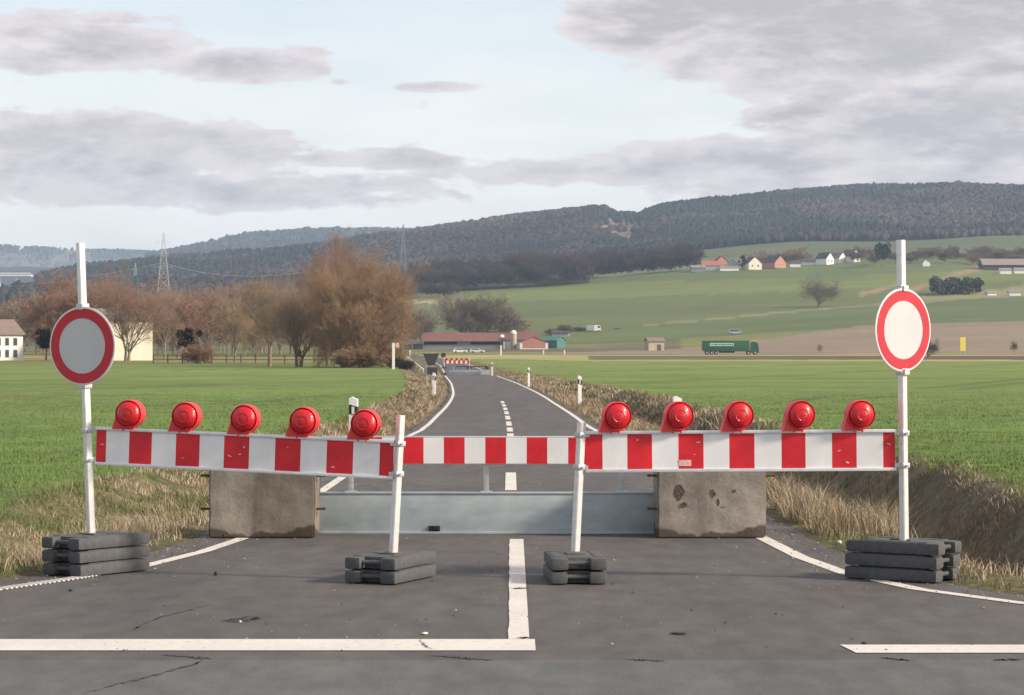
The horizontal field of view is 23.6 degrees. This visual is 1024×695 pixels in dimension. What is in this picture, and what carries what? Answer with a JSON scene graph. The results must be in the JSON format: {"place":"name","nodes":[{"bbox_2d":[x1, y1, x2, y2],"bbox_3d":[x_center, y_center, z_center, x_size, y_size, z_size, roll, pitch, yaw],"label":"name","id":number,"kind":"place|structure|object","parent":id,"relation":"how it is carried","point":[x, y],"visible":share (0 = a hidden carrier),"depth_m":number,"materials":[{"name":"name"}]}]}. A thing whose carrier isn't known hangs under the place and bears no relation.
{"place":"outdoors","nodes":[
{"label":"outdoors","id":0,"kind":"place"},
{"bbox_2d":[0,492,208,569],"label":"dry grass","id":1,"kind":"structure","parent":0,"point":[124,528],"depth_m":21.93,"materials":[{"name":"plant"}]},
{"bbox_2d":[0,212,895,309],"bbox_3d":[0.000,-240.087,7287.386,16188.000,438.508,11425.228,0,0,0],"label":"wooded hills","id":2,"kind":"structure","parent":0,"point":[32,269],"depth_m":5233.57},
{"bbox_2d":[0,244,156,266],"bbox_3d":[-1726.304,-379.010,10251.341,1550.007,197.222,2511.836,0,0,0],"label":"hill forest","id":3,"kind":"object","parent":2,"relation":"on","point":[49,252],"visible":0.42,"depth_m":10153.66,"materials":[{"name":"blue plant"}]},
{"bbox_2d":[0,230,396,304],"bbox_3d":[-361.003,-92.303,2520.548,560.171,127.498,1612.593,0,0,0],"label":"hill forest","id":4,"kind":"object","parent":2,"relation":"on","point":[241,264],"visible":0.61,"depth_m":2759.19,"materials":[{"name":"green plant"}]},
{"bbox_2d":[144,226,411,256],"bbox_3d":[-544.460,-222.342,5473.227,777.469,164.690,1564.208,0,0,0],"label":"hill forest","id":5,"kind":"object","parent":2,"relation":"on","point":[261,239],"visible":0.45,"depth_m":5579.13,"materials":[{"name":"green plant"}]},
{"bbox_2d":[364,180,1023,273],"bbox_3d":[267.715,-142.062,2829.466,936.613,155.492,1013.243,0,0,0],"label":"hill forest","id":6,"kind":"object","parent":2,"relation":"on","point":[883,211],"visible":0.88,"depth_m":2771.97,"materials":[{"name":"green plant"}]},
{"bbox_2d":[0,355,1023,659],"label":"side road","id":7,"kind":"structure","parent":0,"point":[266,581],"depth_m":15.62,"materials":[{"name":"asphalt"}]},
{"bbox_2d":[0,575,99,589],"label":"studded edge line","id":8,"kind":"object","parent":7,"relation":"on","point":[38,583],"visible":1,"depth_m":16.61,"materials":[{"name":"paint"}]},
{"bbox_2d":[43,558,148,576],"bbox_3d":[-2.948,1.547,17.394,0.380,0.094,0.700,0,0,35],"label":"base plate","id":9,"kind":"object","parent":7,"relation":"on","point":[93,568],"visible":0.84,"depth_m":17.20,"materials":[{"name":"rubber"}]},
{"bbox_2d":[42,545,148,563],"bbox_3d":[-2.952,1.455,17.401,0.380,0.094,0.700,0,0,35],"label":"base plate","id":10,"kind":"object","parent":9,"relation":"on","point":[94,555],"visible":0.77,"depth_m":17.20,"materials":[{"name":"rubber"}]},
{"bbox_2d":[42,531,148,549],"bbox_3d":[-2.952,1.363,17.400,0.380,0.094,0.700,0,0,36],"label":"base plate","id":11,"kind":"object","parent":10,"relation":"on","point":[88,541],"visible":1,"depth_m":17.22,"materials":[{"name":"rubber"}]},
{"bbox_2d":[50,243,405,552],"bbox_3d":[-2.016,0.369,17.171,2.647,2.222,0.197,0,0,14],"label":"warning barrier","id":12,"kind":"object","parent":11,"relation":"on","point":[82,345],"visible":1,"depth_m":17.19,"materials":[{"name":"metal"}]},
{"bbox_2d":[201,470,325,537],"bbox_3d":[-2.096,1.220,20.860,1.050,0.760,0.631,0,0,0],"label":"concrete block","id":13,"kind":"object","parent":7,"relation":"on","point":[253,505],"depth_m":20.55,"materials":[{"name":"concrete"}]},
{"bbox_2d":[0,639,535,649],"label":"stop line","id":14,"kind":"object","parent":7,"relation":"on","point":[267,644],"visible":1,"depth_m":13.17,"materials":[{"name":"paint"}]},
{"bbox_2d":[149,376,454,565],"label":"edge line","id":15,"kind":"object","parent":7,"relation":"on","point":[331,484],"visible":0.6,"depth_m":20.48,"materials":[{"name":"paint"}]},
{"bbox_2d":[345,564,435,583],"bbox_3d":[-0.831,1.547,16.863,0.380,0.094,0.700,0,0,22],"label":"base plate","id":16,"kind":"object","parent":7,"relation":"on","point":[389,576],"visible":0.7,"depth_m":16.61,"materials":[{"name":"rubber"}]},
{"bbox_2d":[345,549,435,570],"bbox_3d":[-0.831,1.455,16.875,0.380,0.094,0.700,0,0,22],"label":"base plate","id":17,"kind":"object","parent":16,"relation":"on","point":[385,559],"visible":0.94,"depth_m":16.64,"materials":[{"name":"rubber"}]},
{"bbox_2d":[442,357,471,368],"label":"barrier","id":18,"kind":"object","parent":7,"relation":"on","point":[457,361],"visible":0.99,"depth_m":239.99,"materials":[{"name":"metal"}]},
{"bbox_2d":[443,366,489,374],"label":"road gate","id":19,"kind":"structure","parent":7,"relation":"on","point":[469,372],"depth_m":186.99,"materials":[{"name":"grey metal"}]},
{"bbox_2d":[319,436,654,533],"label":"road gate","id":20,"kind":"structure","parent":7,"relation":"on","point":[486,511],"depth_m":21.04,"materials":[{"name":"grey metal"}]},
{"bbox_2d":[505,472,516,489],"bbox_3d":[-0.014,1.595,29.350,0.132,0.001,3.900,0,0,0],"label":"dash","id":21,"kind":"object","parent":7,"relation":"on","point":[510,481],"visible":1,"depth_m":29.18,"materials":[{"name":"paint"}]},
{"bbox_2d":[1,471,1022,650],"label":"grit","id":22,"kind":"object","parent":7,"relation":"on","point":[967,591],"visible":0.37,"depth_m":17.05,"materials":[{"name":"gravel"}]},
{"bbox_2d":[508,539,528,638],"bbox_3d":[0.035,1.595,16.920,0.119,0.001,7.000,0,0,0],"label":"line","id":23,"kind":"object","parent":7,"relation":"on","point":[518,619],"visible":1,"depth_m":15.89,"materials":[{"name":"paint"}]},
{"bbox_2d":[543,563,606,583],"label":"base plate","id":24,"kind":"object","parent":7,"relation":"on","point":[576,576],"visible":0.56,"depth_m":16.53,"materials":[{"name":"rubber"}]},
{"bbox_2d":[544,550,606,570],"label":"base plate","id":25,"kind":"object","parent":24,"relation":"on","point":[555,560],"visible":1,"depth_m":16.58,"materials":[{"name":"rubber"}]},
{"bbox_2d":[647,472,773,537],"bbox_3d":[1.675,1.220,20.860,1.070,0.760,0.631,0,0,0],"label":"concrete block","id":26,"kind":"object","parent":7,"relation":"on","point":[709,504],"depth_m":20.55,"materials":[{"name":"concrete"}]},
{"bbox_2d":[498,376,1023,603],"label":"edge line","id":27,"kind":"object","parent":7,"relation":"on","point":[782,547],"visible":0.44,"depth_m":18.11,"materials":[{"name":"paint"}]},
{"bbox_2d":[845,565,959,582],"bbox_3d":[2.693,1.547,16.926,0.700,0.094,0.380,0,0,36],"label":"base plate","id":28,"kind":"object","parent":7,"relation":"on","point":[901,574],"visible":0.77,"depth_m":16.78,"materials":[{"name":"rubber"}]},
{"bbox_2d":[845,552,959,568],"bbox_3d":[2.694,1.455,16.914,0.700,0.094,0.380,0,0,35],"label":"base plate","id":29,"kind":"object","parent":28,"relation":"on","point":[900,560],"visible":0.8,"depth_m":16.77,"materials":[{"name":"rubber"}]},
{"bbox_2d":[847,536,961,555],"bbox_3d":[2.705,1.363,16.915,0.700,0.094,0.380,0,0,35],"label":"base plate","id":30,"kind":"object","parent":29,"relation":"on","point":[910,545],"visible":1,"depth_m":16.79,"materials":[{"name":"rubber"}]},
{"bbox_2d":[571,240,930,550],"bbox_3d":[1.654,0.370,16.838,2.502,2.220,0.396,0,0,0],"label":"warning barrier","id":31,"kind":"object","parent":30,"relation":"on","point":[902,339],"visible":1,"depth_m":16.88,"materials":[{"name":"metal"}]},
{"bbox_2d":[842,645,1023,652],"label":"stop line","id":32,"kind":"object","parent":7,"relation":"on","point":[943,648],"visible":1,"depth_m":13.00,"materials":[{"name":"paint"}]},
{"bbox_2d":[0,359,1023,524],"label":"green field","id":33,"kind":"structure","parent":0,"point":[927,380],"depth_m":114.99,"materials":[{"name":"plant"}]},
{"bbox_2d":[223,272,303,365],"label":"bare tree","id":34,"kind":"object","parent":33,"relation":"on","point":[260,318],"visible":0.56,"depth_m":267.32,"materials":[{"name":"brown plant"}]},
{"bbox_2d":[250,264,337,366],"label":"bare tree","id":35,"kind":"object","parent":33,"relation":"on","point":[292,314],"visible":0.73,"depth_m":261.10,"materials":[{"name":"brown plant"}]},
{"bbox_2d":[275,257,355,364],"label":"bare tree","id":36,"kind":"object","parent":33,"relation":"on","point":[309,272],"visible":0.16,"depth_m":284.57,"materials":[{"name":"brown plant"}]},
{"bbox_2d":[295,222,390,351],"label":"bare tree","id":37,"kind":"object","parent":33,"relation":"on","point":[350,258],"visible":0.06,"depth_m":297.71,"materials":[{"name":"brown plant"}]},
{"bbox_2d":[296,238,431,367],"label":"bare tree","id":38,"kind":"object","parent":33,"relation":"on","point":[373,326],"visible":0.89,"depth_m":254.35,"materials":[{"name":"brown plant"}]},
{"bbox_2d":[332,344,398,367],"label":"shrub","id":39,"kind":"object","parent":33,"relation":"on","point":[365,358],"visible":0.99,"depth_m":249.53,"materials":[{"name":"brown plant"}]},
{"bbox_2d":[343,264,417,349],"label":"bare tree","id":40,"kind":"object","parent":33,"relation":"on","point":[395,302],"visible":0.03,"depth_m":268.86,"materials":[{"name":"brown plant"}]},
{"bbox_2d":[377,343,411,367],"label":"shrub","id":41,"kind":"object","parent":33,"relation":"on","point":[388,349],"visible":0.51,"depth_m":251.57,"materials":[{"name":"brown plant"}]},
{"bbox_2d":[398,359,415,369],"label":"shrub","id":42,"kind":"object","parent":33,"relation":"on","point":[408,364],"visible":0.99,"depth_m":235.66,"materials":[{"name":"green plant"}]},
{"bbox_2d":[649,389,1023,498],"bbox_3d":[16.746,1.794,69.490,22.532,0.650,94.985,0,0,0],"label":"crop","id":43,"kind":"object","parent":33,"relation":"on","point":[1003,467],"visible":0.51,"depth_m":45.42,"materials":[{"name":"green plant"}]},
{"bbox_2d":[0,660,1023,694],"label":"cross road","id":44,"kind":"structure","parent":0,"point":[558,677],"depth_m":11.88,"materials":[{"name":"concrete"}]},
{"bbox_2d":[85,656,203,692],"bbox_3d":[-1.744,1.597,11.993,0.095,0.001,1.436,0,0,16],"label":"tar seam","id":45,"kind":"object","parent":44,"relation":"on","point":[136,679],"visible":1,"depth_m":11.97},
{"bbox_2d":[0,355,1023,595],"bbox_3d":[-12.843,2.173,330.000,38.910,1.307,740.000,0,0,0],"label":"grass verge","id":46,"kind":"object","parent":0,"point":[925,488],"depth_m":28.52,"materials":[{"name":"plant"}]},
{"bbox_2d":[0,537,25,574],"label":"green tufts","id":47,"kind":"object","parent":46,"relation":"on","point":[3,564],"visible":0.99,"depth_m":17.19,"materials":[{"name":"green plant"}]},
{"bbox_2d":[145,372,445,512],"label":"dry grass","id":48,"kind":"structure","parent":46,"relation":"on","point":[429,408],"depth_m":71.79,"materials":[{"name":"plant"}]},
{"bbox_2d":[349,397,357,429],"bbox_3d":[-2.327,1.182,35.998,0.122,0.918,0.107,0,0,6],"label":"guide post","id":49,"kind":"object","parent":46,"relation":"on","point":[353,405],"visible":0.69,"depth_m":35.95,"materials":[{"name":"white plastic"}]},
{"bbox_2d":[423,352,438,386],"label":"traffic sign","id":50,"kind":"object","parent":46,"relation":"on","point":[431,359],"visible":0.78,"depth_m":135.99,"materials":[{"name":"metal"}]},
{"bbox_2d":[499,371,777,478],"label":"dry grass","id":51,"kind":"structure","parent":46,"relation":"on","point":[569,403],"depth_m":87.76,"materials":[{"name":"plant"}]},
{"bbox_2d":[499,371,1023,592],"bbox_3d":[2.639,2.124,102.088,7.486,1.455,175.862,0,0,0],"label":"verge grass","id":52,"kind":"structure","parent":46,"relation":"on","point":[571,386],"depth_m":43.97,"materials":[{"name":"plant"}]},
{"bbox_2d":[821,458,1021,558],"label":"dry grass","id":53,"kind":"structure","parent":46,"relation":"on","point":[911,461],"depth_m":34.32,"materials":[{"name":"plant"}]},
{"bbox_2d":[0,328,1023,363],"bbox_3d":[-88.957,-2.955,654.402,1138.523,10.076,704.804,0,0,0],"label":"meadow","id":54,"kind":"structure","parent":0,"point":[583,346],"depth_m":629.02,"materials":[{"name":"plant"}]},
{"bbox_2d":[0,306,18,322],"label":"bare tree","id":55,"kind":"object","parent":54,"relation":"on","point":[8,316],"visible":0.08,"depth_m":560.45,"materials":[{"name":"brown plant"}]},
{"bbox_2d":[0,319,25,359],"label":"white house","id":56,"kind":"structure","parent":54,"relation":"on","point":[12,332],"depth_m":393.55,"materials":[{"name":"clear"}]},
{"bbox_2d":[0,299,42,355],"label":"bare tree","id":57,"kind":"object","parent":54,"relation":"on","point":[28,331],"visible":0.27,"depth_m":568.87,"materials":[{"name":"brown plant"}]},
{"bbox_2d":[24,295,58,355],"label":"bare tree","id":58,"kind":"object","parent":54,"relation":"on","point":[32,336],"visible":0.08,"depth_m":584.28,"materials":[{"name":"brown plant"}]},
{"bbox_2d":[35,328,50,359],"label":"evergreen tree","id":59,"kind":"object","parent":54,"relation":"on","point":[43,341],"visible":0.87,"depth_m":399.35,"materials":[{"name":"green plant"}]},
{"bbox_2d":[16,265,113,353],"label":"bare tree","id":60,"kind":"object","parent":54,"relation":"on","point":[60,301],"visible":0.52,"depth_m":428.21,"materials":[{"name":"brown plant"}]},
{"bbox_2d":[61,270,137,310],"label":"bare tree","id":61,"kind":"object","parent":54,"relation":"on","point":[98,283],"visible":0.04,"depth_m":447.20,"materials":[{"name":"brown plant"}]},
{"bbox_2d":[93,303,152,360],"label":"cream building","id":62,"kind":"structure","parent":54,"relation":"on","point":[144,351],"depth_m":389.63,"materials":[{"name":"paint"}]},
{"bbox_2d":[87,255,176,360],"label":"bare tree","id":63,"kind":"object","parent":54,"relation":"on","point":[123,305],"visible":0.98,"depth_m":370.96,"materials":[{"name":"brown plant"}]},
{"bbox_2d":[149,291,184,349],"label":"bare tree","id":64,"kind":"object","parent":54,"relation":"on","point":[161,299],"visible":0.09,"depth_m":576.36,"materials":[{"name":"brown plant"}]},
{"bbox_2d":[150,287,191,358],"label":"bare tree","id":65,"kind":"object","parent":54,"relation":"on","point":[169,315],"visible":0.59,"depth_m":424.95,"materials":[{"name":"brown plant"}]},
{"bbox_2d":[142,290,213,357],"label":"bare tree","id":66,"kind":"object","parent":54,"relation":"on","point":[191,322],"visible":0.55,"depth_m":468.42,"materials":[{"name":"brown plant"}]},
{"bbox_2d":[176,327,202,362],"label":"ivy tree","id":67,"kind":"object","parent":54,"relation":"on","point":[188,338],"visible":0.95,"depth_m":321.73,"materials":[{"name":"green plant"}]},
{"bbox_2d":[172,342,215,363],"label":"shrub","id":68,"kind":"object","parent":54,"relation":"on","point":[194,354],"visible":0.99,"depth_m":317.19,"materials":[{"name":"brown plant"}]},
{"bbox_2d":[189,282,228,352],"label":"bare tree","id":69,"kind":"object","parent":54,"relation":"on","point":[205,295],"visible":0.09,"depth_m":595.16,"materials":[{"name":"brown plant"}]},
{"bbox_2d":[177,288,248,350],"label":"bare tree","id":70,"kind":"object","parent":54,"relation":"on","point":[208,308],"visible":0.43,"depth_m":518.92,"materials":[{"name":"brown plant"}]},
{"bbox_2d":[214,285,244,355],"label":"bare tree","id":71,"kind":"object","parent":54,"relation":"on","point":[227,337],"visible":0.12,"depth_m":627.74,"materials":[{"name":"brown plant"}]},
{"bbox_2d":[209,294,261,362],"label":"bare tree","id":72,"kind":"object","parent":54,"relation":"on","point":[244,323],"visible":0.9,"depth_m":329.65,"materials":[{"name":"brown plant"}]},
{"bbox_2d":[153,354,331,362],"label":"field fence","id":73,"kind":"object","parent":54,"relation":"on","point":[240,356],"visible":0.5,"depth_m":317.88,"materials":[{"name":"wood"}]},
{"bbox_2d":[226,285,260,355],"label":"bare tree","id":74,"kind":"object","parent":54,"relation":"on","point":[244,314],"visible":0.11,"depth_m":574.01,"materials":[{"name":"brown plant"}]},
{"bbox_2d":[229,298,275,361],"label":"bare tree","id":75,"kind":"object","parent":54,"relation":"on","point":[252,339],"visible":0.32,"depth_m":344.63,"materials":[{"name":"brown plant"}]},
{"bbox_2d":[405,321,424,349],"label":"bare tree","id":76,"kind":"object","parent":54,"relation":"on","point":[417,334],"visible":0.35,"depth_m":899.81,"materials":[{"name":"brown plant"}]},
{"bbox_2d":[411,308,441,340],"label":"bare tree","id":77,"kind":"object","parent":54,"relation":"on","point":[427,327],"visible":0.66,"depth_m":928.54,"materials":[{"name":"brown plant"}]},
{"bbox_2d":[421,333,505,348],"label":"red roofed barn","id":78,"kind":"structure","parent":54,"relation":"on","point":[463,340],"depth_m":919.00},
{"bbox_2d":[430,291,496,332],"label":"bare tree","id":79,"kind":"object","parent":54,"relation":"on","point":[456,318],"visible":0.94,"depth_m":941.49,"materials":[{"name":"brown plant"}]},
{"bbox_2d":[447,290,531,332],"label":"bare tree","id":80,"kind":"object","parent":54,"relation":"on","point":[504,314],"visible":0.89,"depth_m":944.65,"materials":[{"name":"brown plant"}]},
{"bbox_2d":[469,331,537,347],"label":"red roofed barn","id":81,"kind":"structure","parent":54,"relation":"on","point":[523,335],"depth_m":942.05,"materials":[{"name":"tile"}]},
{"bbox_2d":[510,330,516,348],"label":"silo","id":82,"kind":"object","parent":54,"relation":"on","point":[513,339],"visible":0.9,"depth_m":917.13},
{"bbox_2d":[520,336,548,348],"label":"brick shed","id":83,"kind":"structure","parent":54,"relation":"on","point":[533,342],"depth_m":910.50,"materials":[{"name":"brick"}]},
{"bbox_2d":[542,336,566,347],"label":"teal shed","id":84,"kind":"structure","parent":54,"relation":"on","point":[556,341],"depth_m":932.21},
{"bbox_2d":[0,0,1023,250],"label":"sky","id":85,"kind":"structure","parent":0,"point":[126,124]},
{"bbox_2d":[23,236,1023,347],"bbox_3d":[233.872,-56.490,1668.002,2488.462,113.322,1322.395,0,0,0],"label":"sloping fields","id":86,"kind":"structure","parent":0,"point":[664,303],"depth_m":1352.34,"materials":[{"name":"plant"}]},
{"bbox_2d":[156,233,170,290],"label":"pylon","id":87,"kind":"object","parent":86,"relation":"on","point":[164,262],"visible":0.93,"depth_m":1499.68,"materials":[{"name":"metal"}]},
{"bbox_2d":[388,241,706,295],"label":"wood belt","id":88,"kind":"object","parent":86,"relation":"on","point":[456,276],"visible":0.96,"depth_m":1605.73,"materials":[{"name":"grey brown bare twigs"},{"name":"bark"}]},
{"bbox_2d":[701,261,720,270],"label":"village house","id":89,"kind":"structure","parent":86,"relation":"on","point":[712,265],"depth_m":1596.44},
{"bbox_2d":[743,255,761,269],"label":"village house","id":90,"kind":"structure","parent":86,"relation":"on","point":[754,262],"depth_m":1586.08,"materials":[{"name":"paint"}]},
{"bbox_2d":[763,255,786,267],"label":"village house","id":91,"kind":"structure","parent":86,"relation":"on","point":[775,261],"depth_m":1595.57,"materials":[{"name":"orange"}]},
{"bbox_2d":[779,244,812,262],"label":"bare tree","id":92,"kind":"object","parent":86,"relation":"on","point":[789,256],"visible":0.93,"depth_m":1664.21,"materials":[{"name":"brown plant"}]},
{"bbox_2d":[798,273,847,306],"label":"bare tree","id":93,"kind":"object","parent":86,"relation":"on","point":[815,288],"visible":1,"depth_m":1232.96,"materials":[{"name":"brown plant"}]},
{"bbox_2d":[815,251,834,264],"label":"village house","id":94,"kind":"structure","parent":86,"relation":"on","point":[825,258],"depth_m":1617.08,"materials":[{"name":"paint"}]},
{"bbox_2d":[832,252,846,262],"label":"village house","id":95,"kind":"structure","parent":86,"relation":"on","point":[839,257],"depth_m":1636.27,"materials":[{"name":"white"}]},
{"bbox_2d":[847,250,867,261],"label":"bare tree","id":96,"kind":"object","parent":86,"relation":"on","point":[857,254],"visible":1,"depth_m":1627.90,"materials":[{"name":"brown plant"}]},
{"bbox_2d":[874,242,891,266],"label":"evergreen tree","id":97,"kind":"object","parent":86,"relation":"on","point":[881,254],"visible":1,"depth_m":1558.05,"materials":[{"name":"green plant"}]},
{"bbox_2d":[929,275,944,294],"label":"field bush","id":98,"kind":"object","parent":86,"relation":"on","point":[935,284],"visible":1,"depth_m":1326.55,"materials":[{"name":"green plant"}]},
{"bbox_2d":[935,245,954,261],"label":"bare tree","id":99,"kind":"object","parent":86,"relation":"on","point":[947,253],"visible":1,"depth_m":1587.76,"materials":[{"name":"brown plant"}]},
{"bbox_2d":[935,277,959,294],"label":"field bush","id":100,"kind":"object","parent":86,"relation":"on","point":[950,285],"visible":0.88,"depth_m":1334.32,"materials":[{"name":"green plant"}]},
{"bbox_2d":[952,275,975,293],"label":"field bush","id":101,"kind":"object","parent":86,"relation":"on","point":[966,285],"visible":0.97,"depth_m":1338.69,"materials":[{"name":"green plant"}]},
{"bbox_2d":[962,247,989,262],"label":"bare tree","id":102,"kind":"object","parent":86,"relation":"on","point":[977,251],"visible":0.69,"depth_m":1610.41,"materials":[{"name":"brown plant"}]},
{"bbox_2d":[984,249,1011,258],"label":"bare tree","id":103,"kind":"object","parent":86,"relation":"on","point":[995,254],"visible":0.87,"depth_m":1644.34,"materials":[{"name":"brown plant"}]},
{"bbox_2d":[977,259,1023,270],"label":"long barn","id":104,"kind":"structure","parent":86,"relation":"on","point":[990,264],"depth_m":1533.21,"materials":[{"name":"metal"}]},
{"bbox_2d":[24,354,1023,354],"bbox_3d":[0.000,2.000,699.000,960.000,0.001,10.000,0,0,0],"label":"road","id":105,"kind":"structure","parent":0,"point":[622,354],"depth_m":700.42,"materials":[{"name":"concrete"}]},
{"bbox_2d":[702,341,758,354],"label":"lorry","id":106,"kind":"object","parent":105,"relation":"on","point":[748,347],"visible":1,"depth_m":697.75,"materials":[{"name":"green metal"}]},
{"bbox_2d":[552,320,1023,353],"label":"ploughed field","id":107,"kind":"structure","parent":0,"point":[991,336],"depth_m":864.76,"materials":[{"name":"soil"}]},
{"bbox_2d":[644,337,664,350],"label":"field shed","id":108,"kind":"structure","parent":107,"relation":"on","point":[654,343],"depth_m":847.78,"materials":[{"name":"paint"}]},
{"bbox_2d":[766,471,934,537],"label":"dry grass","id":109,"kind":"structure","parent":0,"point":[811,506],"depth_m":21.94,"materials":[{"name":"plant"}]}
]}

